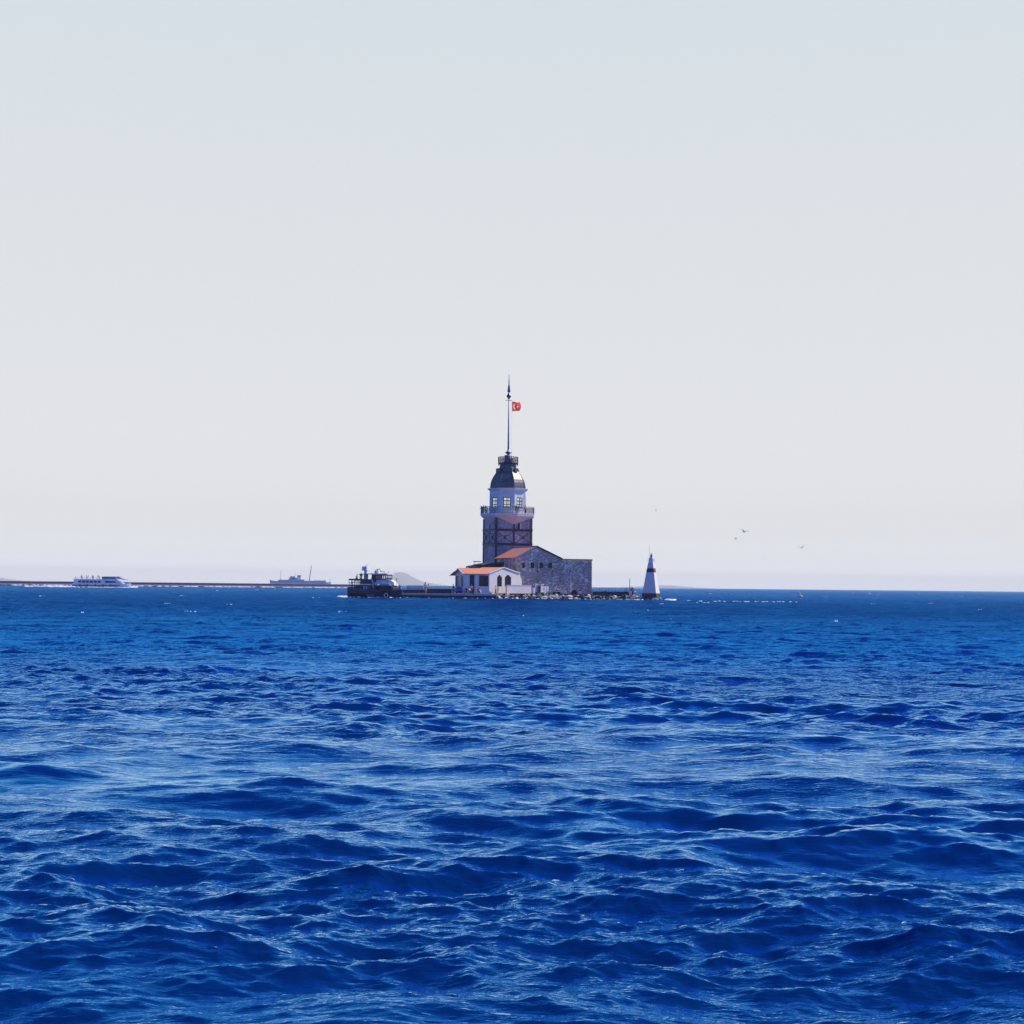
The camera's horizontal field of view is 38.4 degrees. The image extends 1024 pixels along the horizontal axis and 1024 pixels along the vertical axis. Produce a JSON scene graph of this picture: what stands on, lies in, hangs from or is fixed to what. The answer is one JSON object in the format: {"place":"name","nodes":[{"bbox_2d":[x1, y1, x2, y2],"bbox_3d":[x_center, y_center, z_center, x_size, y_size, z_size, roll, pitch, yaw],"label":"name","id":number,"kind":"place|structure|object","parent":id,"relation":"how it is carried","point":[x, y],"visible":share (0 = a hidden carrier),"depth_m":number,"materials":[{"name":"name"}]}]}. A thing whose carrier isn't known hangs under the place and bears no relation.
{"place":"outdoors","nodes":[
{"label":"outdoors","id":0,"kind":"place"},
{"bbox_2d":[0,578,19,580],"bbox_3d":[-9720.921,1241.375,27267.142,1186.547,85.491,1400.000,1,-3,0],"label":"hills","id":1,"kind":"structure","parent":0,"point":[3,579],"depth_m":27154.07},
{"bbox_2d":[358,572,448,585],"bbox_3d":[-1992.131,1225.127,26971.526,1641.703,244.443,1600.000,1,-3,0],"label":"hills","id":2,"kind":"structure","parent":0,"point":[404,578],"depth_m":26559.67,"materials":[{"name":"grey"}]},
{"bbox_2d":[0,585,1023,1023],"bbox_3d":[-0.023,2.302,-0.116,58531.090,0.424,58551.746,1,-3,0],"label":"water","id":3,"kind":"structure","parent":0,"point":[250,805],"depth_m":15.39,"materials":[{"name":"blue liquid"}]},
{"bbox_2d":[72,576,130,586],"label":"passenger ferry","id":4,"kind":"object","parent":3,"relation":"on","point":[106,581],"visible":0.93,"depth_m":636.42,"materials":[{"name":"white metal"}]},
{"bbox_2d":[0,581,358,587],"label":"breakwater","id":5,"kind":"object","parent":3,"relation":"in","point":[69,583],"visible":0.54,"depth_m":914.78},
{"bbox_2d":[270,565,330,583],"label":"ship","id":6,"kind":"object","parent":3,"relation":"on","point":[294,580],"visible":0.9,"depth_m":2292.04,"materials":[{"name":"white metal"}]},
{"bbox_2d":[347,565,402,597],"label":"excursion boat","id":7,"kind":"object","parent":3,"relation":"on","point":[365,587],"visible":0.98,"depth_m":266.36,"materials":[{"name":"paint"}]},
{"bbox_2d":[12,584,783,601],"bbox_3d":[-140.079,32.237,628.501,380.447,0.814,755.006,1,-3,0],"label":"foam","id":8,"kind":"object","parent":3,"relation":"on","point":[294,587],"visible":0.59,"depth_m":634.83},
{"bbox_2d":[402,593,496,597],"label":"landing stage","id":9,"kind":"object","parent":3,"relation":"in","point":[433,595],"visible":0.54,"depth_m":270.87,"materials":[{"name":"concrete"}]},
{"bbox_2d":[79,587,981,621],"bbox_3d":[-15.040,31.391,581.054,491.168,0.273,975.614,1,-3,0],"label":"whitecaps","id":10,"kind":"object","parent":3,"relation":"on","point":[523,615],"visible":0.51,"depth_m":206.16,"materials":[{"name":"liquid"}]},
{"bbox_2d":[0,0,1023,591],"label":"sky","id":11,"kind":"structure","parent":0,"point":[276,276],"materials":[{"name":"white"}]},
{"bbox_2d":[439,593,639,598],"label":"ground","id":12,"kind":"structure","parent":0,"point":[581,597],"depth_m":279.86,"materials":[{"name":"grey stone"}]},
{"bbox_2d":[402,590,426,592],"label":"mooring wall","id":13,"kind":"structure","parent":12,"relation":"on","point":[412,591],"depth_m":278.41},
{"bbox_2d":[407,585,429,589],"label":"railing","id":14,"kind":"object","parent":12,"relation":"on","point":[414,587],"visible":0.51,"depth_m":283.56,"materials":[{"name":"blue"}]},
{"bbox_2d":[427,589,451,593],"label":"pier wall","id":15,"kind":"structure","parent":12,"relation":"on","point":[446,591],"depth_m":278.42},
{"bbox_2d":[456,586,461,593],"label":"windbreak","id":16,"kind":"object","parent":12,"relation":"on","point":[458,589],"visible":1,"depth_m":275.00,"materials":[{"name":"blue fabric"}]},
{"bbox_2d":[466,561,503,567],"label":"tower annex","id":17,"kind":"object","parent":12,"relation":"on","point":[491,564],"visible":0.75,"depth_m":291.43,"materials":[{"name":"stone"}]},
{"bbox_2d":[450,567,521,593],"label":"white house","id":18,"kind":"structure","parent":12,"relation":"on","point":[486,580],"depth_m":278.18,"materials":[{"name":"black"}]},
{"bbox_2d":[456,576,459,585],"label":"window","id":19,"kind":"structure","parent":18,"relation":"in","point":[457,577],"depth_m":279.61,"materials":[{"name":"black"}]},
{"bbox_2d":[469,575,473,593],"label":"door","id":20,"kind":"structure","parent":18,"relation":"in","point":[471,576],"depth_m":276.38,"materials":[{"name":"black"}]},
{"bbox_2d":[479,575,487,585],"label":"window","id":21,"kind":"structure","parent":18,"relation":"in","point":[483,580],"depth_m":277.13,"materials":[{"name":"black glass"}]},
{"bbox_2d":[497,575,501,586],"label":"window","id":22,"kind":"structure","parent":18,"relation":"in","point":[499,579],"depth_m":279.50,"materials":[{"name":"black glass"}]},
{"bbox_2d":[505,575,510,586],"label":"window","id":23,"kind":"structure","parent":18,"relation":"in","point":[507,579],"depth_m":280.94,"materials":[{"name":"black glass"}]},
{"bbox_2d":[481,382,534,562],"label":"lighthouse tower","id":24,"kind":"structure","parent":12,"relation":"on","point":[506,528],"depth_m":302.25,"materials":[{"name":"stone"}]},
{"bbox_2d":[512,402,520,410],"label":"flag","id":25,"kind":"object","parent":24,"relation":"attached to","point":[516,406],"visible":1,"depth_m":306.11,"materials":[{"name":"red fabric"}]},
{"bbox_2d":[505,585,531,594],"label":"garden wall","id":26,"kind":"structure","parent":12,"relation":"on","point":[523,589],"depth_m":280.75,"materials":[{"name":"white paint"}]},
{"bbox_2d":[494,545,562,593],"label":"stone hall","id":27,"kind":"structure","parent":12,"relation":"on","point":[536,564],"depth_m":286.72,"materials":[{"name":"grey stone"}]},
{"bbox_2d":[533,584,537,593],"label":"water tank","id":28,"kind":"object","parent":12,"relation":"on","point":[536,588],"visible":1,"depth_m":280.85,"materials":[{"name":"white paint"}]},
{"bbox_2d":[538,584,543,593],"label":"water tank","id":29,"kind":"object","parent":12,"relation":"on","point":[540,588],"visible":1,"depth_m":280.80,"materials":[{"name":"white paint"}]},
{"bbox_2d":[549,590,566,593],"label":"terrace wall","id":30,"kind":"structure","parent":12,"relation":"on","point":[562,592],"depth_m":280.84,"materials":[{"name":"grey paint"}]},
{"bbox_2d":[552,588,563,593],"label":"planter","id":31,"kind":"object","parent":12,"relation":"on","point":[556,590],"visible":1,"depth_m":279.96,"materials":[{"name":"black stone"}]},
{"bbox_2d":[501,593,631,595],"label":"sea wall","id":32,"kind":"structure","parent":12,"relation":"on","point":[568,594],"depth_m":279.83,"materials":[{"name":"grey stone"}]},
{"bbox_2d":[561,559,592,593],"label":"court wall","id":33,"kind":"structure","parent":12,"relation":"on","point":[576,576],"depth_m":289.05,"materials":[{"name":"stone"}]},
{"bbox_2d":[593,592,628,594],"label":"dark wall","id":34,"kind":"structure","parent":12,"relation":"on","point":[627,593],"depth_m":283.67,"materials":[{"name":"grey stone"}]},
{"bbox_2d":[593,587,633,591],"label":"railing","id":35,"kind":"object","parent":12,"relation":"on","point":[608,590],"visible":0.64,"depth_m":291.08,"materials":[{"name":"blue"}]},
{"bbox_2d":[642,545,659,599],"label":"beacon","id":36,"kind":"object","parent":12,"relation":"on","point":[650,589],"visible":1,"depth_m":283.82,"materials":[{"name":"concrete"}]},
{"bbox_2d":[544,586,548,593],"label":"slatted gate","id":37,"kind":"structure","parent":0,"point":[545,592],"depth_m":280.71,"materials":[{"name":"white paint"}]},
{"bbox_2d":[624,585,697,587],"bbox_3d":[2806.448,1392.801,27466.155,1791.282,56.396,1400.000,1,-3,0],"label":"hills","id":38,"kind":"structure","parent":0,"point":[666,586],"depth_m":27078.87,"materials":[{"name":"grey"}]}
]}

